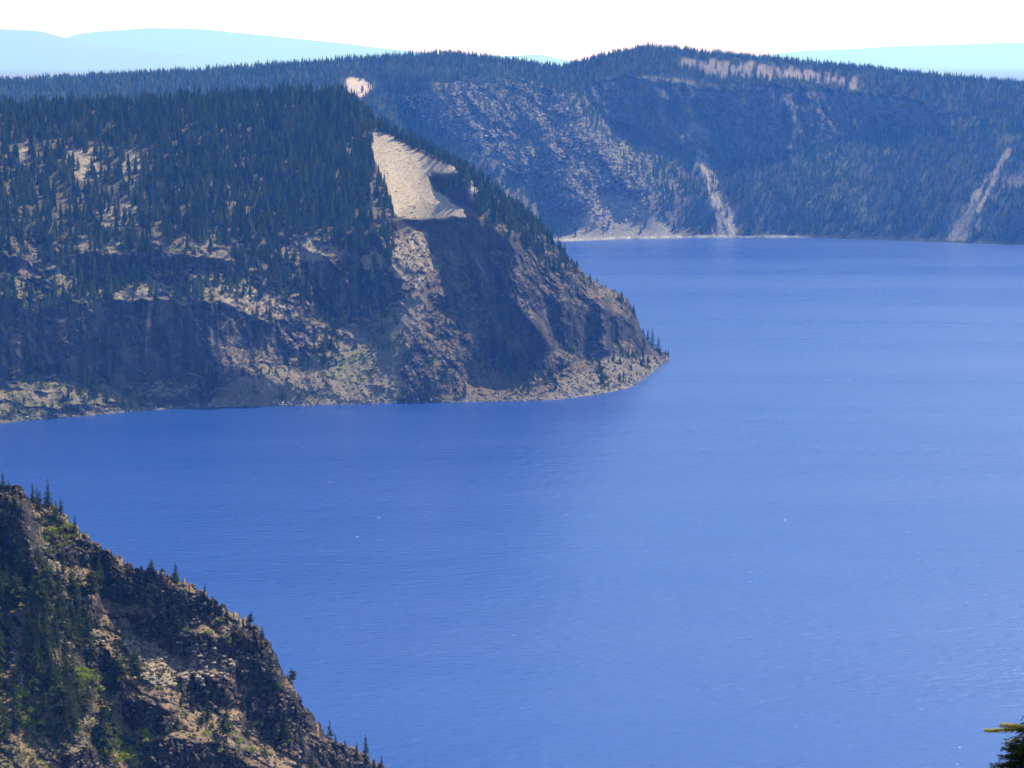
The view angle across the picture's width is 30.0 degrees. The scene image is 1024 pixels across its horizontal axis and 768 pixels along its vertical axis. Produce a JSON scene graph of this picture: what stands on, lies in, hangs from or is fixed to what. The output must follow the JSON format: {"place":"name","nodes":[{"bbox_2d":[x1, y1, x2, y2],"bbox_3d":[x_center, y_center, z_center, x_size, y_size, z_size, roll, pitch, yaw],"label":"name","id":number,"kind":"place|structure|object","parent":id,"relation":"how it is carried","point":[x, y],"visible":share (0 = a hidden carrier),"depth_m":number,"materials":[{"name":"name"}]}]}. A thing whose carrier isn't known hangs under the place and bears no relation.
{"place":"outdoors","nodes":[
{"label":"outdoors","id":0,"kind":"place"},
{"bbox_2d":[0,29,253,68],"bbox_3d":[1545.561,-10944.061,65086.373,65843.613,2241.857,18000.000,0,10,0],"label":"distant hill","id":1,"kind":"structure","parent":0,"point":[23,49],"depth_m":61205.80,"materials":[{"name":"blue"}]},
{"bbox_2d":[0,484,384,767],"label":"slope","id":2,"kind":"structure","parent":0,"point":[164,712],"depth_m":709.66,"materials":[{"name":"stone"}]},
{"bbox_2d":[0,633,8,665],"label":"conifer tree","id":3,"kind":"object","parent":2,"relation":"on","point":[3,661],"visible":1,"depth_m":678.13,"materials":[{"name":"green plant"}]},
{"bbox_2d":[0,627,8,656],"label":"conifer tree","id":4,"kind":"object","parent":2,"relation":"on","point":[4,650],"visible":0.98,"depth_m":682.09,"materials":[{"name":"green plant"}]},
{"bbox_2d":[0,570,9,604],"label":"conifer tree","id":5,"kind":"object","parent":2,"relation":"on","point":[2,587],"visible":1,"depth_m":692.10,"materials":[{"name":"green plant"}]},
{"bbox_2d":[0,701,11,737],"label":"conifer tree","id":6,"kind":"object","parent":2,"relation":"on","point":[4,731],"visible":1,"depth_m":647.07,"materials":[{"name":"green plant"}]},
{"bbox_2d":[0,579,13,617],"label":"conifer tree","id":7,"kind":"object","parent":2,"relation":"on","point":[4,602],"visible":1,"depth_m":690.85,"materials":[{"name":"green plant"}]},
{"bbox_2d":[4,573,27,611],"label":"conifer tree","id":8,"kind":"object","parent":2,"relation":"on","point":[16,597],"visible":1,"depth_m":692.55,"materials":[{"name":"green plant"}]},
{"bbox_2d":[7,680,26,731],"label":"conifer tree","id":9,"kind":"object","parent":2,"relation":"on","point":[17,719],"visible":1,"depth_m":651.24,"materials":[{"name":"green plant"}]},
{"bbox_2d":[11,649,23,677],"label":"conifer tree","id":10,"kind":"object","parent":2,"relation":"on","point":[18,672],"visible":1,"depth_m":671.10,"materials":[{"name":"green plant"}]},
{"bbox_2d":[13,524,28,573],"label":"conifer tree","id":11,"kind":"object","parent":2,"relation":"on","point":[21,567],"visible":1,"depth_m":702.83,"materials":[{"name":"green plant"}]},
{"bbox_2d":[19,570,30,588],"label":"conifer tree","id":12,"kind":"object","parent":2,"relation":"on","point":[26,578],"visible":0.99,"depth_m":702.75,"materials":[{"name":"green plant"}]},
{"bbox_2d":[20,631,33,672],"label":"conifer tree","id":13,"kind":"object","parent":2,"relation":"on","point":[25,662],"visible":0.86,"depth_m":674.17,"materials":[{"name":"green plant"}]},
{"bbox_2d":[25,651,35,686],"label":"conifer tree","id":14,"kind":"object","parent":2,"relation":"on","point":[30,672],"visible":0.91,"depth_m":666.91,"materials":[{"name":"green plant"}]},
{"bbox_2d":[30,484,35,503],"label":"conifer tree","id":15,"kind":"object","parent":2,"relation":"on","point":[32,497],"visible":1,"depth_m":725.50,"materials":[{"name":"green plant"}]},
{"bbox_2d":[26,676,40,694],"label":"tree","id":16,"kind":"object","parent":2,"relation":"on","point":[34,686],"visible":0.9,"depth_m":661.51,"materials":[{"name":"green plant"}]},
{"bbox_2d":[27,619,43,657],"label":"conifer tree","id":17,"kind":"object","parent":2,"relation":"on","point":[35,631],"visible":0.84,"depth_m":674.75,"materials":[{"name":"green plant"}]},
{"bbox_2d":[27,642,44,690],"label":"conifer tree","id":18,"kind":"object","parent":2,"relation":"on","point":[37,664],"visible":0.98,"depth_m":666.35,"materials":[{"name":"green plant"}]},
{"bbox_2d":[30,691,41,731],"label":"conifer tree","id":19,"kind":"object","parent":2,"relation":"on","point":[36,714],"visible":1,"depth_m":654.36,"materials":[{"name":"green plant"}]},
{"bbox_2d":[26,577,48,609],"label":"conifer tree","id":20,"kind":"object","parent":2,"relation":"on","point":[36,596],"visible":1,"depth_m":689.60,"materials":[{"name":"green plant"}]},
{"bbox_2d":[29,611,45,652],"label":"conifer tree","id":21,"kind":"object","parent":2,"relation":"on","point":[40,630],"visible":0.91,"depth_m":675.81,"materials":[{"name":"green plant"}]},
{"bbox_2d":[31,635,43,669],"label":"conifer tree","id":22,"kind":"object","parent":2,"relation":"on","point":[37,645],"visible":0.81,"depth_m":671.98,"materials":[{"name":"green plant"}]},
{"bbox_2d":[37,652,47,697],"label":"conifer tree","id":23,"kind":"object","parent":2,"relation":"on","point":[43,686],"visible":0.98,"depth_m":664.12,"materials":[{"name":"green plant"}]},
{"bbox_2d":[37,553,50,593],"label":"conifer tree","id":24,"kind":"object","parent":2,"relation":"on","point":[42,558],"visible":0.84,"depth_m":696.31,"materials":[{"name":"green plant"}]},
{"bbox_2d":[33,562,57,591],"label":"conifer tree","id":25,"kind":"object","parent":2,"relation":"on","point":[44,571],"visible":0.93,"depth_m":692.63,"materials":[{"name":"green plant"}]},
{"bbox_2d":[39,583,54,622],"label":"conifer tree","id":26,"kind":"object","parent":2,"relation":"on","point":[47,606],"visible":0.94,"depth_m":687.20,"materials":[{"name":"green plant"}]},
{"bbox_2d":[40,633,53,665],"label":"conifer tree","id":27,"kind":"object","parent":2,"relation":"on","point":[45,654],"visible":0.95,"depth_m":672.74,"materials":[{"name":"green plant"}]},
{"bbox_2d":[43,479,53,506],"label":"conifer tree","id":28,"kind":"object","parent":2,"relation":"on","point":[47,503],"visible":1,"depth_m":726.78,"materials":[{"name":"green plant"}]},
{"bbox_2d":[40,610,57,657],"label":"conifer tree","id":29,"kind":"object","parent":2,"relation":"on","point":[49,634],"visible":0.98,"depth_m":676.11,"materials":[{"name":"green plant"}]},
{"bbox_2d":[45,647,52,672],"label":"conifer tree","id":30,"kind":"object","parent":2,"relation":"on","point":[48,666],"visible":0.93,"depth_m":670.07,"materials":[{"name":"green plant"}]},
{"bbox_2d":[45,670,55,695],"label":"conifer tree","id":31,"kind":"object","parent":2,"relation":"on","point":[50,682],"visible":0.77,"depth_m":662.18,"materials":[{"name":"green plant"}]},
{"bbox_2d":[48,572,56,598],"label":"conifer tree","id":32,"kind":"object","parent":2,"relation":"on","point":[53,592],"visible":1,"depth_m":694.69,"materials":[{"name":"green plant"}]},
{"bbox_2d":[46,660,58,688],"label":"conifer tree","id":33,"kind":"object","parent":2,"relation":"on","point":[53,670],"visible":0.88,"depth_m":664.49,"materials":[{"name":"green plant"}]},
{"bbox_2d":[46,653,60,690],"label":"conifer tree","id":34,"kind":"object","parent":2,"relation":"on","point":[54,668],"visible":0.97,"depth_m":665.41,"materials":[{"name":"green plant"}]},
{"bbox_2d":[49,719,58,745],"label":"conifer tree","id":35,"kind":"object","parent":2,"relation":"on","point":[55,737],"visible":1,"depth_m":650.30,"materials":[{"name":"green plant"}]},
{"bbox_2d":[42,680,71,722],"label":"conifer tree","id":36,"kind":"object","parent":2,"relation":"on","point":[57,707],"visible":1,"depth_m":655.04,"materials":[{"name":"green plant"}]},
{"bbox_2d":[52,618,61,647],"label":"conifer tree","id":37,"kind":"object","parent":2,"relation":"on","point":[58,641],"visible":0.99,"depth_m":680.03,"materials":[{"name":"green plant"}]},
{"bbox_2d":[53,501,60,522],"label":"conifer tree","id":38,"kind":"object","parent":2,"relation":"on","point":[55,518],"visible":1,"depth_m":724.31,"materials":[{"name":"green plant"}]},
{"bbox_2d":[52,609,63,637],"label":"conifer tree","id":39,"kind":"object","parent":2,"relation":"on","point":[56,627],"visible":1,"depth_m":683.13,"materials":[{"name":"green plant"}]},
{"bbox_2d":[54,654,62,680],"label":"conifer tree","id":40,"kind":"object","parent":2,"relation":"on","point":[55,662],"visible":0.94,"depth_m":668.62,"materials":[{"name":"green plant"}]},
{"bbox_2d":[55,565,62,589],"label":"conifer tree","id":41,"kind":"object","parent":2,"relation":"on","point":[57,576],"visible":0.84,"depth_m":699.59,"materials":[{"name":"green plant"}]},
{"bbox_2d":[53,578,66,613],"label":"conifer tree","id":42,"kind":"object","parent":2,"relation":"on","point":[59,600],"visible":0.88,"depth_m":693.43,"materials":[{"name":"green plant"}]},
{"bbox_2d":[50,605,71,633],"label":"conifer tree","id":43,"kind":"object","parent":2,"relation":"on","point":[63,625],"visible":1,"depth_m":684.03,"materials":[{"name":"green plant"}]},
{"bbox_2d":[59,545,67,565],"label":"conifer tree","id":44,"kind":"object","parent":2,"relation":"on","point":[63,556],"visible":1,"depth_m":712.70,"materials":[{"name":"green plant"}]},
{"bbox_2d":[55,672,73,714],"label":"conifer tree","id":45,"kind":"object","parent":2,"relation":"on","point":[62,712],"visible":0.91,"depth_m":657.30,"materials":[{"name":"green plant"}]},
{"bbox_2d":[59,637,71,679],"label":"conifer tree","id":46,"kind":"object","parent":2,"relation":"on","point":[63,655],"visible":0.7,"depth_m":672.12,"materials":[{"name":"green plant"}]},
{"bbox_2d":[60,656,71,692],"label":"conifer tree","id":47,"kind":"object","parent":2,"relation":"on","point":[65,670],"visible":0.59,"depth_m":664.76,"materials":[{"name":"green plant"}]},
{"bbox_2d":[62,631,70,655],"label":"conifer tree","id":48,"kind":"object","parent":2,"relation":"on","point":[67,647],"visible":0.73,"depth_m":683.49,"materials":[{"name":"green plant"}]},
{"bbox_2d":[61,682,77,724],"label":"conifer tree","id":49,"kind":"object","parent":2,"relation":"on","point":[68,700],"visible":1,"depth_m":653.99,"materials":[{"name":"green plant"}]},
{"bbox_2d":[65,611,74,642],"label":"conifer tree","id":50,"kind":"object","parent":2,"relation":"on","point":[69,633],"visible":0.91,"depth_m":690.44,"materials":[{"name":"green plant"}]},
{"bbox_2d":[65,593,75,621],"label":"conifer tree","id":51,"kind":"object","parent":2,"relation":"on","point":[71,608],"visible":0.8,"depth_m":698.37,"materials":[{"name":"green plant"}]},
{"bbox_2d":[63,680,80,716],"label":"conifer tree","id":52,"kind":"object","parent":2,"relation":"on","point":[74,694],"visible":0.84,"depth_m":658.60,"materials":[{"name":"green plant"}]},
{"bbox_2d":[67,555,79,595],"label":"conifer tree","id":53,"kind":"object","parent":2,"relation":"on","point":[70,589],"visible":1,"depth_m":703.66,"materials":[{"name":"green plant"}]},
{"bbox_2d":[64,687,83,733],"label":"conifer tree","id":54,"kind":"object","parent":2,"relation":"on","point":[72,710],"visible":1,"depth_m":653.13,"materials":[{"name":"green plant"}]},
{"bbox_2d":[69,605,81,644],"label":"conifer tree","id":55,"kind":"object","parent":2,"relation":"on","point":[73,629],"visible":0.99,"depth_m":692.55,"materials":[{"name":"green plant"}]},
{"bbox_2d":[72,515,79,536],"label":"conifer tree","id":56,"kind":"object","parent":2,"relation":"on","point":[75,530],"visible":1,"depth_m":723.83,"materials":[{"name":"green plant"}]},
{"bbox_2d":[69,650,83,686],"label":"conifer tree","id":57,"kind":"object","parent":2,"relation":"on","point":[72,667],"visible":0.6,"depth_m":673.71,"materials":[{"name":"green plant"}]},
{"bbox_2d":[69,674,86,700],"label":"conifer tree","id":58,"kind":"object","parent":2,"relation":"on","point":[76,681],"visible":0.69,"depth_m":665.82,"materials":[{"name":"green plant"}]},
{"bbox_2d":[72,580,84,611],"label":"conifer tree","id":59,"kind":"object","parent":2,"relation":"on","point":[77,598],"visible":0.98,"depth_m":703.90,"materials":[{"name":"green plant"}]},
{"bbox_2d":[74,602,89,640],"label":"conifer tree","id":60,"kind":"object","parent":2,"relation":"on","point":[81,627],"visible":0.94,"depth_m":698.21,"materials":[{"name":"green plant"}]},
{"bbox_2d":[77,690,92,717],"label":"conifer tree","id":61,"kind":"object","parent":2,"relation":"on","point":[83,704],"visible":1,"depth_m":668.49,"materials":[{"name":"green plant"}]},
{"bbox_2d":[78,672,91,680],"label":"shrub","id":62,"kind":"object","parent":2,"relation":"on","point":[83,676],"visible":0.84,"depth_m":681.95,"materials":[{"name":"green plant"}]},
{"bbox_2d":[81,600,95,639],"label":"conifer tree","id":63,"kind":"object","parent":2,"relation":"on","point":[85,616],"visible":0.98,"depth_m":701.22,"materials":[{"name":"green plant"}]},
{"bbox_2d":[85,678,93,702],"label":"conifer tree","id":64,"kind":"object","parent":2,"relation":"on","point":[88,689],"visible":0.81,"depth_m":681.25,"materials":[{"name":"green plant"}]},
{"bbox_2d":[79,567,102,605],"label":"conifer tree","id":65,"kind":"object","parent":2,"relation":"on","point":[90,587],"visible":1,"depth_m":709.67,"materials":[{"name":"green plant"}]},
{"bbox_2d":[85,617,98,658],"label":"conifer tree","id":66,"kind":"object","parent":2,"relation":"on","point":[91,643],"visible":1,"depth_m":700.13,"materials":[{"name":"green plant"}]},
{"bbox_2d":[84,673,102,685],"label":"shrub","id":67,"kind":"object","parent":2,"relation":"on","point":[95,678],"visible":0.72,"depth_m":691.92,"materials":[{"name":"green plant"}]},
{"bbox_2d":[96,555,106,587],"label":"conifer tree","id":68,"kind":"object","parent":2,"relation":"on","point":[101,580],"visible":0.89,"depth_m":725.72,"materials":[{"name":"green plant"}]},
{"bbox_2d":[91,688,119,751],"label":"conifer tree","id":69,"kind":"object","parent":2,"relation":"on","point":[99,731],"visible":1,"depth_m":665.70,"materials":[{"name":"green plant"}]},
{"bbox_2d":[98,737,121,753],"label":"shrub","id":70,"kind":"object","parent":2,"relation":"on","point":[105,751],"visible":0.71,"depth_m":665.21,"materials":[{"name":"green plant"}]},
{"bbox_2d":[106,689,122,743],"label":"conifer tree","id":71,"kind":"object","parent":2,"relation":"on","point":[113,716],"visible":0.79,"depth_m":678.71,"materials":[{"name":"green plant"}]},
{"bbox_2d":[107,633,127,682],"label":"conifer tree","id":72,"kind":"object","parent":2,"relation":"on","point":[118,667],"visible":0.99,"depth_m":698.65,"materials":[{"name":"green plant"}]},
{"bbox_2d":[1,562,238,688],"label":"slab rubble","id":73,"kind":"object","parent":2,"relation":"on","point":[187,678],"visible":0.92,"depth_m":706.27,"materials":[{"name":"beige stone"}]},
{"bbox_2d":[118,750,137,758],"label":"shrub","id":74,"kind":"object","parent":2,"relation":"on","point":[127,753],"visible":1,"depth_m":676.18,"materials":[{"name":"green plant"}]},
{"bbox_2d":[120,744,138,752],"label":"shrub","id":75,"kind":"object","parent":2,"relation":"on","point":[130,748],"visible":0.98,"depth_m":679.48,"materials":[{"name":"green plant"}]},
{"bbox_2d":[124,649,145,683],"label":"conifer tree","id":76,"kind":"object","parent":2,"relation":"on","point":[137,670],"visible":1,"depth_m":692.06,"materials":[{"name":"green plant"}]},
{"bbox_2d":[141,732,156,741],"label":"shrub","id":77,"kind":"object","parent":2,"relation":"on","point":[144,736],"visible":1,"depth_m":679.19,"materials":[{"name":"green plant"}]},
{"bbox_2d":[0,488,325,767],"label":"growth","id":78,"kind":"object","parent":2,"relation":"on","point":[89,715],"visible":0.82,"depth_m":698.60,"materials":[{"name":"green plant"}]},
{"bbox_2d":[188,689,196,711],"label":"conifer tree","id":79,"kind":"object","parent":2,"relation":"on","point":[191,707],"visible":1,"depth_m":695.97,"materials":[{"name":"green plant"}]},
{"bbox_2d":[0,485,385,767],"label":"loose stones","id":80,"kind":"object","parent":2,"relation":"on","point":[125,630],"visible":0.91,"depth_m":707.77,"materials":[{"name":"stone"}]},
{"bbox_2d":[203,697,213,720],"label":"conifer tree","id":81,"kind":"object","parent":2,"relation":"on","point":[208,712],"visible":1,"depth_m":694.96,"materials":[{"name":"green plant"}]},
{"bbox_2d":[214,709,235,740],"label":"conifer tree","id":82,"kind":"object","parent":2,"relation":"on","point":[225,725],"visible":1,"depth_m":691.02,"materials":[{"name":"green plant"}]},
{"bbox_2d":[239,695,246,709],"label":"conifer tree","id":83,"kind":"object","parent":2,"relation":"on","point":[243,703],"visible":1,"depth_m":711.15,"materials":[{"name":"green plant"}]},
{"bbox_2d":[246,674,253,701],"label":"conifer tree","id":84,"kind":"object","parent":2,"relation":"on","point":[249,693],"visible":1,"depth_m":716.64,"materials":[{"name":"green plant"}]},
{"bbox_2d":[248,708,253,730],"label":"conifer tree","id":85,"kind":"object","parent":2,"relation":"on","point":[251,727],"visible":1,"depth_m":709.90,"materials":[{"name":"green plant"}]},
{"bbox_2d":[261,662,270,689],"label":"conifer tree","id":86,"kind":"object","parent":2,"relation":"on","point":[266,683],"visible":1,"depth_m":717.81,"materials":[{"name":"green plant"}]},
{"bbox_2d":[271,672,280,692],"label":"conifer tree","id":87,"kind":"object","parent":2,"relation":"on","point":[276,686],"visible":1,"depth_m":718.30,"materials":[{"name":"green plant"}]},
{"bbox_2d":[281,712,292,741],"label":"conifer tree","id":88,"kind":"object","parent":2,"relation":"on","point":[287,730],"visible":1,"depth_m":721.25,"materials":[{"name":"green plant"}]},
{"bbox_2d":[287,668,296,680],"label":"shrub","id":89,"kind":"object","parent":2,"relation":"on","point":[292,676],"visible":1,"depth_m":734.01,"materials":[{"name":"green plant"}]},
{"bbox_2d":[309,750,314,767],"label":"conifer tree","id":90,"kind":"object","parent":2,"relation":"on","point":[311,760],"visible":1,"depth_m":727.21,"materials":[{"name":"green plant"}]},
{"bbox_2d":[362,734,370,765],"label":"conifer tree","id":91,"kind":"object","parent":2,"relation":"on","point":[365,755],"visible":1,"depth_m":759.97,"materials":[{"name":"green plant"}]},
{"bbox_2d":[0,98,668,422],"bbox_3d":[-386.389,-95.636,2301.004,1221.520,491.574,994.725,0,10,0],"label":"headland terrain","id":92,"kind":"structure","parent":0,"point":[520,347],"depth_m":2054.23,"materials":[{"name":"grey stone"}]},
{"bbox_2d":[0,80,649,398],"bbox_3d":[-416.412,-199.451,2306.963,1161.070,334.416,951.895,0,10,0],"label":"headland forest","id":93,"kind":"object","parent":92,"relation":"on","point":[341,102],"visible":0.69,"depth_m":2146.35,"materials":[{"name":"green plant"}]},
{"bbox_2d":[0,224,664,417],"bbox_3d":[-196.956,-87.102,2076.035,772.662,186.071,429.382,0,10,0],"label":"talus blocks","id":94,"kind":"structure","parent":92,"relation":"on","point":[238,359],"depth_m":2049.26,"materials":[{"name":"grey stone"}]},
{"bbox_2d":[0,213,665,418],"bbox_3d":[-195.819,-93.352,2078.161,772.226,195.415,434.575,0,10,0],"label":"headland scrub","id":95,"kind":"object","parent":92,"relation":"on","point":[172,288],"visible":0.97,"depth_m":2051.47,"materials":[{"name":"green plant"}]},
{"bbox_2d":[0,357,667,422],"bbox_3d":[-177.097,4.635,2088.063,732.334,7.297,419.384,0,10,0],"label":"shore boulders","id":96,"kind":"object","parent":92,"relation":"on","point":[443,401],"visible":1,"depth_m":2012.03,"materials":[{"name":"beige stone"}]},
{"bbox_2d":[2,160,668,416],"bbox_3d":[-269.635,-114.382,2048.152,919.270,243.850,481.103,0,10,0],"label":"ledge trees","id":97,"kind":"object","parent":92,"relation":"on","point":[64,398],"visible":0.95,"depth_m":2068.20,"materials":[{"name":"green plant"}]},
{"bbox_2d":[0,238,1023,767],"bbox_3d":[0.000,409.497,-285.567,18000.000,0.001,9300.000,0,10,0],"label":"lake","id":98,"kind":"structure","parent":0,"point":[770,514],"depth_m":1482.33,"materials":[{"name":"liquid"}]},
{"bbox_2d":[0,50,1023,244],"bbox_3d":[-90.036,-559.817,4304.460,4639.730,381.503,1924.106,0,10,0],"label":"caldera wall","id":99,"kind":"structure","parent":0,"point":[656,227],"depth_m":4049.44,"materials":[{"name":"grey stone"}]},
{"bbox_2d":[0,42,1023,239],"bbox_3d":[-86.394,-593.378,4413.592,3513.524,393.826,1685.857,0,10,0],"label":"forest","id":100,"kind":"object","parent":99,"relation":"on","point":[460,58],"visible":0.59,"depth_m":4081.30,"materials":[{"name":"green plant"}]},
{"bbox_2d":[389,77,658,239],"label":"talus","id":101,"kind":"structure","parent":99,"relation":"on","point":[553,146],"depth_m":3994.93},
{"bbox_2d":[0,67,1023,81],"bbox_3d":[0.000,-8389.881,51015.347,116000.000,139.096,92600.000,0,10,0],"label":"plateau","id":102,"kind":"structure","parent":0,"point":[1017,73],"depth_m":41186.69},
{"bbox_2d":[0,0,1023,60],"label":"sky","id":103,"kind":"structure","parent":0,"point":[561,29],"materials":[{"name":"white"}]},
{"bbox_2d":[67,28,1023,66],"bbox_3d":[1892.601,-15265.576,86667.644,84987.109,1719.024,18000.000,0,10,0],"label":"distant ridge","id":104,"kind":"structure","parent":0,"point":[247,48],"depth_m":83847.41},
{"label":"viewpoint ledge","id":105,"kind":"structure","parent":0,"visible":0},
{"bbox_2d":[983,716,1023,767],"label":"mountain hemlock","id":106,"kind":"object","parent":105,"relation":"on","point":[1015,750],"visible":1,"depth_m":6.79,"materials":[{"name":"green plant"}]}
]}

